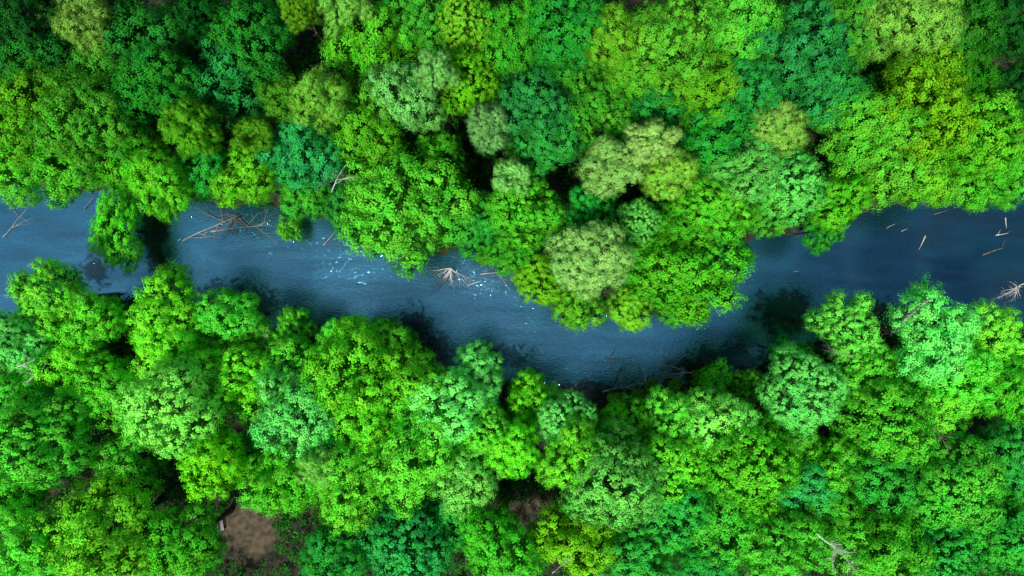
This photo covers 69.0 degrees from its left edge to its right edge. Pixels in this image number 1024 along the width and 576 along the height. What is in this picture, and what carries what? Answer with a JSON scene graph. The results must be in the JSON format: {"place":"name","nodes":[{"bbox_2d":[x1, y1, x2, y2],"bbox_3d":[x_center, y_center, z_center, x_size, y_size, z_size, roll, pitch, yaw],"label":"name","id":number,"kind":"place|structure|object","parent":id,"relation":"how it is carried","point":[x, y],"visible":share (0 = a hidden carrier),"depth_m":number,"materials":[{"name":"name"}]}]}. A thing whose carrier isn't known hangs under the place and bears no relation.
{"place":"outdoors","nodes":[
{"label":"outdoors","id":0,"kind":"place"},
{"bbox_2d":[0,181,1023,402],"bbox_3d":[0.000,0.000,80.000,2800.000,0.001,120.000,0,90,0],"label":"river","id":1,"kind":"structure","parent":0,"point":[871,253],"depth_m":80.00,"materials":[{"name":"liquid"}]},
{"bbox_2d":[0,0,1023,575],"bbox_3d":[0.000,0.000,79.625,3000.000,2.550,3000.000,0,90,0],"label":"ground","id":2,"kind":"structure","parent":0,"point":[250,538],"depth_m":78.62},
{"bbox_2d":[0,306,68,372],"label":"broadleaf tree","id":3,"kind":"object","parent":2,"relation":"on","point":[9,349],"visible":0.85,"depth_m":66.25,"materials":[{"name":"green plant"}]},
{"bbox_2d":[0,56,83,172],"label":"broadleaf tree","id":4,"kind":"object","parent":2,"relation":"on","point":[25,109],"visible":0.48,"depth_m":65.34,"materials":[{"name":"green plant"}]},
{"bbox_2d":[0,0,87,66],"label":"broadleaf tree","id":5,"kind":"object","parent":2,"relation":"on","point":[17,20],"visible":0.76,"depth_m":66.29,"materials":[{"name":"green plant"}]},
{"bbox_2d":[0,27,102,94],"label":"broadleaf tree","id":6,"kind":"object","parent":2,"relation":"on","point":[51,55],"visible":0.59,"depth_m":67.26,"materials":[{"name":"green plant"}]},
{"bbox_2d":[0,496,104,575],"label":"broadleaf tree","id":7,"kind":"object","parent":2,"relation":"on","point":[16,560],"visible":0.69,"depth_m":65.41,"materials":[{"name":"green plant"}]},
{"bbox_2d":[0,385,113,492],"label":"broadleaf tree","id":8,"kind":"object","parent":2,"relation":"on","point":[20,429],"visible":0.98,"depth_m":64.48,"materials":[{"name":"green plant"}]},
{"bbox_2d":[5,257,119,341],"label":"broadleaf tree","id":9,"kind":"object","parent":2,"relation":"on","point":[50,316],"visible":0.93,"depth_m":66.98,"materials":[{"name":"green plant"}]},
{"bbox_2d":[17,321,116,396],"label":"broadleaf tree","id":10,"kind":"object","parent":2,"relation":"on","point":[62,351],"visible":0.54,"depth_m":68.16,"materials":[{"name":"green plant"}]},
{"bbox_2d":[29,132,119,211],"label":"broadleaf tree","id":11,"kind":"object","parent":2,"relation":"on","point":[50,169],"visible":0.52,"depth_m":68.32,"materials":[{"name":"green plant"}]},
{"bbox_2d":[50,0,113,59],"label":"pine tree","id":12,"kind":"object","parent":2,"relation":"on","point":[94,33],"visible":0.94,"depth_m":63.94,"materials":[{"name":"green plant"}]},
{"bbox_2d":[22,62,152,178],"bbox_3d":[-37.749,-14.732,69.456,8.999,18.459,9.849,-33,90,0],"label":"broadleaf tree","id":13,"kind":"object","parent":2,"relation":"on","point":[102,103],"visible":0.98,"depth_m":63.15,"materials":[{"name":"green plant"}]},
{"bbox_2d":[56,283,135,353],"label":"broadleaf tree","id":14,"kind":"object","parent":2,"relation":"on","point":[90,317],"visible":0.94,"depth_m":67.74,"materials":[{"name":"green plant"}]},
{"bbox_2d":[15,466,182,575],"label":"broadleaf tree","id":15,"kind":"object","parent":2,"relation":"on","point":[83,515],"visible":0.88,"depth_m":65.06,"materials":[{"name":"green plant"}]},
{"bbox_2d":[65,349,146,432],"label":"broadleaf tree","id":16,"kind":"object","parent":2,"relation":"on","point":[104,389],"visible":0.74,"depth_m":67.41,"materials":[{"name":"green plant"}]},
{"bbox_2d":[85,184,145,276],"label":"broadleaf tree","id":17,"kind":"object","parent":2,"relation":"on","point":[115,236],"visible":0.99,"depth_m":74.44,"materials":[{"name":"green plant"}]},
{"bbox_2d":[89,424,169,494],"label":"broadleaf tree","id":18,"kind":"object","parent":2,"relation":"on","point":[123,465],"visible":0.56,"depth_m":68.79,"materials":[{"name":"green plant"}]},
{"bbox_2d":[100,0,193,92],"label":"broadleaf tree","id":19,"kind":"object","parent":2,"relation":"on","point":[145,28],"visible":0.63,"depth_m":66.11,"materials":[{"name":"green plant"}]},
{"bbox_2d":[108,40,214,127],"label":"broadleaf tree","id":20,"kind":"object","parent":2,"relation":"on","point":[141,84],"visible":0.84,"depth_m":63.89,"materials":[{"name":"green plant"}]},
{"bbox_2d":[120,258,204,351],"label":"broadleaf tree","id":21,"kind":"object","parent":2,"relation":"on","point":[179,297],"visible":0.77,"depth_m":67.65,"materials":[{"name":"green plant"}]},
{"bbox_2d":[117,141,216,224],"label":"broadleaf tree","id":22,"kind":"object","parent":2,"relation":"on","point":[157,189],"visible":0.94,"depth_m":65.95,"materials":[{"name":"green plant"}]},
{"bbox_2d":[128,313,212,391],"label":"broadleaf tree","id":23,"kind":"object","parent":2,"relation":"on","point":[168,349],"visible":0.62,"depth_m":67.33,"materials":[{"name":"green plant"}]},
{"bbox_2d":[109,352,236,458],"bbox_3d":[-29.176,10.070,68.726,9.186,20.201,9.126,0,90,0],"label":"broadleaf tree","id":24,"kind":"object","parent":2,"relation":"on","point":[146,419],"visible":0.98,"depth_m":61.75,"materials":[{"name":"green plant"}]},
{"bbox_2d":[137,495,233,575],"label":"broadleaf tree","id":25,"kind":"object","parent":2,"relation":"on","point":[194,541],"visible":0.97,"depth_m":66.01,"materials":[{"name":"green plant"}]},
{"bbox_2d":[157,96,233,159],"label":"pine tree","id":26,"kind":"object","parent":2,"relation":"on","point":[182,134],"visible":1,"depth_m":62.33,"materials":[{"name":"green plant"}]},
{"bbox_2d":[174,421,254,502],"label":"broadleaf tree","id":27,"kind":"object","parent":2,"relation":"on","point":[228,469],"visible":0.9,"depth_m":65.10,"materials":[{"name":"green plant"}]},
{"bbox_2d":[175,25,269,129],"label":"broadleaf tree","id":28,"kind":"object","parent":2,"relation":"on","point":[226,92],"visible":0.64,"depth_m":66.61,"materials":[{"name":"green plant"}]},
{"bbox_2d":[181,328,273,424],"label":"broadleaf tree","id":29,"kind":"object","parent":2,"relation":"on","point":[217,359],"visible":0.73,"depth_m":67.27,"materials":[{"name":"green plant"}]},
{"bbox_2d":[186,286,268,343],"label":"broadleaf tree","id":30,"kind":"object","parent":2,"relation":"on","point":[225,300],"visible":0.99,"depth_m":67.95,"materials":[{"name":"green plant"}]},
{"bbox_2d":[208,140,284,209],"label":"broadleaf tree","id":31,"kind":"object","parent":2,"relation":"on","point":[256,180],"visible":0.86,"depth_m":66.99,"materials":[{"name":"green plant"}]},
{"bbox_2d":[202,0,298,91],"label":"broadleaf tree","id":32,"kind":"object","parent":2,"relation":"on","point":[266,30],"visible":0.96,"depth_m":64.45,"materials":[{"name":"green plant"}]},
{"bbox_2d":[234,433,325,518],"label":"broadleaf tree","id":33,"kind":"object","parent":2,"relation":"on","point":[274,497],"visible":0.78,"depth_m":66.39,"materials":[{"name":"green plant"}]},
{"bbox_2d":[253,108,349,191],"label":"broadleaf tree","id":34,"kind":"object","parent":2,"relation":"on","point":[328,160],"visible":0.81,"depth_m":64.70,"materials":[{"name":"green plant"}]},
{"bbox_2d":[249,358,356,473],"bbox_3d":[-18.310,11.486,70.118,9.124,17.861,10.073,0,90,0],"label":"broadleaf tree","id":35,"kind":"object","parent":2,"relation":"on","point":[282,415],"visible":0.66,"depth_m":63.54,"materials":[{"name":"green plant"}]},
{"bbox_2d":[288,63,351,135],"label":"pine tree","id":36,"kind":"object","parent":2,"relation":"on","point":[322,99],"visible":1,"depth_m":61.45,"materials":[{"name":"green plant"}]},
{"bbox_2d":[296,519,375,575],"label":"broadleaf tree","id":37,"kind":"object","parent":2,"relation":"on","point":[321,539],"visible":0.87,"depth_m":66.96,"materials":[{"name":"green plant"}]},
{"bbox_2d":[299,312,396,416],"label":"broadleaf tree","id":38,"kind":"object","parent":2,"relation":"on","point":[330,360],"visible":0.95,"depth_m":62.58,"materials":[{"name":"green plant"}]},
{"bbox_2d":[305,432,394,535],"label":"broadleaf tree","id":39,"kind":"object","parent":2,"relation":"on","point":[341,494],"visible":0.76,"depth_m":64.57,"materials":[{"name":"green plant"}]},
{"bbox_2d":[325,389,408,455],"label":"broadleaf tree","id":40,"kind":"object","parent":2,"relation":"on","point":[368,425],"visible":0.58,"depth_m":64.67,"materials":[{"name":"green plant"}]},
{"bbox_2d":[328,80,406,168],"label":"broadleaf tree","id":41,"kind":"object","parent":2,"relation":"on","point":[353,131],"visible":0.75,"depth_m":64.40,"materials":[{"name":"green plant"}]},
{"bbox_2d":[317,0,425,92],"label":"broadleaf tree","id":42,"kind":"object","parent":2,"relation":"on","point":[381,31],"visible":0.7,"depth_m":65.51,"materials":[{"name":"green plant"}]},
{"bbox_2d":[358,58,451,132],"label":"broadleaf tree","id":43,"kind":"object","parent":2,"relation":"on","point":[411,112],"visible":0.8,"depth_m":64.07,"materials":[{"name":"green plant"}]},
{"bbox_2d":[353,491,458,575],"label":"broadleaf tree","id":44,"kind":"object","parent":2,"relation":"on","point":[399,560],"visible":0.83,"depth_m":67.17,"materials":[{"name":"green plant"}]},
{"bbox_2d":[359,340,454,416],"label":"broadleaf tree","id":45,"kind":"object","parent":2,"relation":"on","point":[405,376],"visible":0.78,"depth_m":64.36,"materials":[{"name":"green plant"}]},
{"bbox_2d":[334,138,482,280],"bbox_3d":[-10.472,-7.430,69.907,14.230,18.000,12.160,28,90,0],"label":"broadleaf tree","id":46,"kind":"object","parent":2,"relation":"on","point":[380,210],"visible":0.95,"depth_m":64.58,"materials":[{"name":"green plant"}]},
{"bbox_2d":[362,404,463,520],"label":"broadleaf tree","id":47,"kind":"object","parent":2,"relation":"on","point":[413,476],"visible":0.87,"depth_m":62.65,"materials":[{"name":"green plant"}]},
{"bbox_2d":[378,0,453,55],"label":"broadleaf tree","id":48,"kind":"object","parent":2,"relation":"on","point":[423,11],"visible":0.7,"depth_m":65.56,"materials":[{"name":"green plant"}]},
{"bbox_2d":[397,366,487,447],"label":"broadleaf tree","id":49,"kind":"object","parent":2,"relation":"on","point":[456,407],"visible":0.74,"depth_m":63.69,"materials":[{"name":"green plant"}]},
{"bbox_2d":[434,0,496,56],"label":"broadleaf tree","id":50,"kind":"object","parent":2,"relation":"on","point":[462,9],"visible":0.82,"depth_m":64.78,"materials":[{"name":"green plant"}]},
{"bbox_2d":[427,440,507,519],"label":"broadleaf tree","id":51,"kind":"object","parent":2,"relation":"on","point":[466,465],"visible":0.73,"depth_m":65.58,"materials":[{"name":"green plant"}]},
{"bbox_2d":[436,43,507,115],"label":"broadleaf tree","id":52,"kind":"object","parent":2,"relation":"on","point":[485,81],"visible":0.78,"depth_m":64.58,"materials":[{"name":"green plant"}]},
{"bbox_2d":[454,497,548,575],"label":"broadleaf tree","id":53,"kind":"object","parent":2,"relation":"on","point":[490,546],"visible":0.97,"depth_m":66.80,"materials":[{"name":"green plant"}]},
{"bbox_2d":[0,0,1023,575],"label":"undergrowth","id":54,"kind":"object","parent":2,"relation":"on","point":[288,520],"visible":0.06,"depth_m":76.69,"materials":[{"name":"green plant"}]},
{"bbox_2d":[483,412,542,478],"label":"broadleaf tree","id":55,"kind":"object","parent":2,"relation":"on","point":[522,450],"visible":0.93,"depth_m":64.12,"materials":[{"name":"green plant"}]},
{"bbox_2d":[469,0,557,81],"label":"broadleaf tree","id":56,"kind":"object","parent":2,"relation":"on","point":[501,43],"visible":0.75,"depth_m":64.88,"materials":[{"name":"green plant"}]},
{"bbox_2d":[481,158,568,254],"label":"broadleaf tree","id":57,"kind":"object","parent":2,"relation":"on","point":[548,212],"visible":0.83,"depth_m":65.37,"materials":[{"name":"green plant"}]},
{"bbox_2d":[495,64,577,146],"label":"broadleaf tree","id":58,"kind":"object","parent":2,"relation":"on","point":[544,100],"visible":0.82,"depth_m":64.79,"materials":[{"name":"green plant"}]},
{"bbox_2d":[507,107,589,183],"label":"broadleaf tree","id":59,"kind":"object","parent":2,"relation":"on","point":[543,153],"visible":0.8,"depth_m":65.76,"materials":[{"name":"green plant"}]},
{"bbox_2d":[511,0,608,72],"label":"broadleaf tree","id":60,"kind":"object","parent":2,"relation":"on","point":[578,36],"visible":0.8,"depth_m":63.87,"materials":[{"name":"green plant"}]},
{"bbox_2d":[521,495,621,575],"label":"broadleaf tree","id":61,"kind":"object","parent":2,"relation":"on","point":[561,544],"visible":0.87,"depth_m":66.99,"materials":[{"name":"green plant"}]},
{"bbox_2d":[533,411,614,492],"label":"broadleaf tree","id":62,"kind":"object","parent":2,"relation":"on","point":[560,457],"visible":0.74,"depth_m":62.89,"materials":[{"name":"green plant"}]},
{"bbox_2d":[543,216,638,302],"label":"broadleaf tree","id":63,"kind":"object","parent":2,"relation":"on","point":[578,280],"visible":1,"depth_m":60.71,"materials":[{"name":"leaf"},{"name":"bark"}]},
{"bbox_2d":[562,68,634,162],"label":"broadleaf tree","id":64,"kind":"object","parent":2,"relation":"on","point":[611,110],"visible":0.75,"depth_m":66.09,"materials":[{"name":"green plant"}]},
{"bbox_2d":[576,133,651,199],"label":"broadleaf tree","id":65,"kind":"object","parent":2,"relation":"on","point":[611,170],"visible":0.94,"depth_m":62.39,"materials":[{"name":"green plant"}]},
{"bbox_2d":[557,413,671,532],"bbox_3d":[8.906,16.727,68.626,8.881,20.694,10.398,32,90,0],"label":"broadleaf tree","id":66,"kind":"object","parent":2,"relation":"on","point":[638,496],"visible":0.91,"depth_m":61.74,"materials":[{"name":"green plant"}]},
{"bbox_2d":[580,1,656,78],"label":"broadleaf tree","id":67,"kind":"object","parent":2,"relation":"on","point":[611,40],"visible":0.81,"depth_m":62.49,"materials":[{"name":"green plant"}]},
{"bbox_2d":[596,511,682,575],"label":"broadleaf tree","id":68,"kind":"object","parent":2,"relation":"on","point":[638,549],"visible":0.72,"depth_m":66.41,"materials":[{"name":"green plant"}]},
{"bbox_2d":[605,0,729,109],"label":"broadleaf tree","id":69,"kind":"object","parent":2,"relation":"on","point":[665,47],"visible":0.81,"depth_m":63.30,"materials":[{"name":"green plant"}]},
{"bbox_2d":[628,424,711,508],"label":"broadleaf tree","id":70,"kind":"object","parent":2,"relation":"on","point":[686,456],"visible":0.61,"depth_m":64.32,"materials":[{"name":"green plant"}]},
{"bbox_2d":[638,471,713,554],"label":"broadleaf tree","id":71,"kind":"object","parent":2,"relation":"on","point":[668,511],"visible":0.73,"depth_m":65.05,"materials":[{"name":"green plant"}]},
{"bbox_2d":[622,221,760,329],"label":"broadleaf tree","id":72,"kind":"object","parent":2,"relation":"on","point":[717,283],"visible":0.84,"depth_m":66.20,"materials":[{"name":"green plant"}]},
{"bbox_2d":[663,46,743,138],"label":"broadleaf tree","id":73,"kind":"object","parent":2,"relation":"on","point":[709,97],"visible":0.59,"depth_m":64.26,"materials":[{"name":"green plant"}]},
{"bbox_2d":[669,175,760,244],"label":"broadleaf tree","id":74,"kind":"object","parent":2,"relation":"on","point":[717,216],"visible":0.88,"depth_m":64.92,"materials":[{"name":"green plant"}]},
{"bbox_2d":[668,380,763,466],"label":"broadleaf tree","id":75,"kind":"object","parent":2,"relation":"on","point":[718,401],"visible":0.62,"depth_m":65.55,"materials":[{"name":"green plant"}]},
{"bbox_2d":[673,457,759,573],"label":"broadleaf tree","id":76,"kind":"object","parent":2,"relation":"on","point":[722,531],"visible":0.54,"depth_m":66.24,"materials":[{"name":"green plant"}]},
{"bbox_2d":[676,84,759,179],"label":"broadleaf tree","id":77,"kind":"object","parent":2,"relation":"on","point":[709,146],"visible":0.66,"depth_m":65.09,"materials":[{"name":"green plant"}]},
{"bbox_2d":[695,136,786,204],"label":"broadleaf tree","id":78,"kind":"object","parent":2,"relation":"on","point":[749,170],"visible":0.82,"depth_m":64.52,"materials":[{"name":"green plant"}]},
{"bbox_2d":[695,0,787,70],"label":"broadleaf tree","id":79,"kind":"object","parent":2,"relation":"on","point":[738,14],"visible":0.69,"depth_m":64.06,"materials":[{"name":"green plant"}]},
{"bbox_2d":[707,54,785,124],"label":"broadleaf tree","id":80,"kind":"object","parent":2,"relation":"on","point":[764,92],"visible":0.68,"depth_m":64.47,"materials":[{"name":"green plant"}]},
{"bbox_2d":[703,412,804,525],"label":"broadleaf tree","id":81,"kind":"object","parent":2,"relation":"on","point":[770,473],"visible":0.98,"depth_m":63.02,"materials":[{"name":"green plant"}]},
{"bbox_2d":[742,95,813,160],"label":"broadleaf tree","id":82,"kind":"object","parent":2,"relation":"on","point":[785,125],"visible":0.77,"depth_m":64.87,"materials":[{"name":"green plant"}]},
{"bbox_2d":[717,496,840,575],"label":"broadleaf tree","id":83,"kind":"object","parent":2,"relation":"on","point":[787,558],"visible":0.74,"depth_m":65.09,"materials":[{"name":"green plant"}]},
{"bbox_2d":[749,146,834,231],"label":"broadleaf tree","id":84,"kind":"object","parent":2,"relation":"on","point":[799,173],"visible":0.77,"depth_m":65.64,"materials":[{"name":"green plant"}]},
{"bbox_2d":[743,341,851,441],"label":"broadleaf tree","id":85,"kind":"object","parent":2,"relation":"on","point":[821,402],"visible":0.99,"depth_m":63.30,"materials":[{"name":"green plant"}]},
{"bbox_2d":[739,0,863,104],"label":"broadleaf tree","id":86,"kind":"object","parent":2,"relation":"on","point":[802,35],"visible":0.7,"depth_m":64.68,"materials":[{"name":"green plant"}]},
{"bbox_2d":[789,173,874,235],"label":"broadleaf tree","id":87,"kind":"object","parent":2,"relation":"on","point":[832,217],"visible":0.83,"depth_m":66.41,"materials":[{"name":"green plant"}]},
{"bbox_2d":[789,48,877,138],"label":"broadleaf tree","id":88,"kind":"object","parent":2,"relation":"on","point":[854,82],"visible":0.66,"depth_m":65.06,"materials":[{"name":"green plant"}]},
{"bbox_2d":[793,286,887,363],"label":"broadleaf tree","id":89,"kind":"object","parent":2,"relation":"on","point":[827,321],"visible":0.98,"depth_m":66.76,"materials":[{"name":"green plant"}]},
{"bbox_2d":[807,85,931,181],"bbox_3d":[31.295,-14.524,70.635,9.010,16.506,9.361,-21,90,0],"label":"broadleaf tree","id":90,"kind":"object","parent":2,"relation":"on","point":[842,141],"visible":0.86,"depth_m":64.79,"materials":[{"name":"green plant"}]},
{"bbox_2d":[815,499,939,575],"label":"broadleaf tree","id":91,"kind":"object","parent":2,"relation":"on","point":[878,558],"visible":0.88,"depth_m":65.70,"materials":[{"name":"green plant"}]},
{"bbox_2d":[830,439,928,522],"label":"broadleaf tree","id":92,"kind":"object","parent":2,"relation":"on","point":[874,490],"visible":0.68,"depth_m":66.29,"materials":[{"name":"green plant"}]},
{"bbox_2d":[828,373,943,467],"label":"broadleaf tree","id":93,"kind":"object","parent":2,"relation":"on","point":[885,436],"visible":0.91,"depth_m":64.64,"materials":[{"name":"green plant"}]},
{"bbox_2d":[852,0,972,64],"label":"pine tree","id":94,"kind":"object","parent":2,"relation":"on","point":[936,24],"visible":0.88,"depth_m":63.01,"materials":[{"name":"leaf"},{"name":"bark"}]},
{"bbox_2d":[850,274,987,387],"bbox_3d":[36.621,3.804,70.446,7.431,20.286,10.461,0,90,0],"label":"broadleaf tree","id":95,"kind":"object","parent":2,"relation":"on","point":[954,339],"visible":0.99,"depth_m":63.35,"materials":[{"name":"green plant"}]},
{"bbox_2d":[867,39,983,167],"bbox_3d":[36.392,-15.945,69.501,9.869,18.915,10.907,0,90,0],"label":"broadleaf tree","id":96,"kind":"object","parent":2,"relation":"on","point":[937,80],"visible":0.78,"depth_m":63.21,"materials":[{"name":"green plant"}]},
{"bbox_2d":[885,137,970,209],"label":"broadleaf tree","id":97,"kind":"object","parent":2,"relation":"on","point":[935,183],"visible":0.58,"depth_m":67.16,"materials":[{"name":"green plant"}]},
{"bbox_2d":[882,499,990,575],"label":"broadleaf tree","id":98,"kind":"object","parent":2,"relation":"on","point":[951,553],"visible":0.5,"depth_m":66.48,"materials":[{"name":"green plant"}]},
{"bbox_2d":[894,346,1002,408],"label":"broadleaf tree","id":99,"kind":"object","parent":2,"relation":"on","point":[982,371],"visible":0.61,"depth_m":65.85,"materials":[{"name":"green plant"}]},
{"bbox_2d":[903,431,1011,533],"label":"broadleaf tree","id":100,"kind":"object","parent":2,"relation":"on","point":[970,491],"visible":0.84,"depth_m":63.86,"materials":[{"name":"green plant"}]},
{"bbox_2d":[916,0,1007,74],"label":"broadleaf tree","id":101,"kind":"object","parent":2,"relation":"on","point":[977,14],"visible":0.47,"depth_m":64.83,"materials":[{"name":"green plant"}]},
{"bbox_2d":[924,87,1023,180],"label":"broadleaf tree","id":102,"kind":"object","parent":2,"relation":"on","point":[988,152],"visible":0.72,"depth_m":63.35,"materials":[{"name":"green plant"}]},
{"bbox_2d":[944,297,1023,366],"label":"broadleaf tree","id":103,"kind":"object","parent":2,"relation":"on","point":[997,334],"visible":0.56,"depth_m":67.67,"materials":[{"name":"green plant"}]},
{"bbox_2d":[956,493,1023,575],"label":"broadleaf tree","id":104,"kind":"object","parent":2,"relation":"on","point":[1006,537],"visible":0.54,"depth_m":65.82,"materials":[{"name":"green plant"}]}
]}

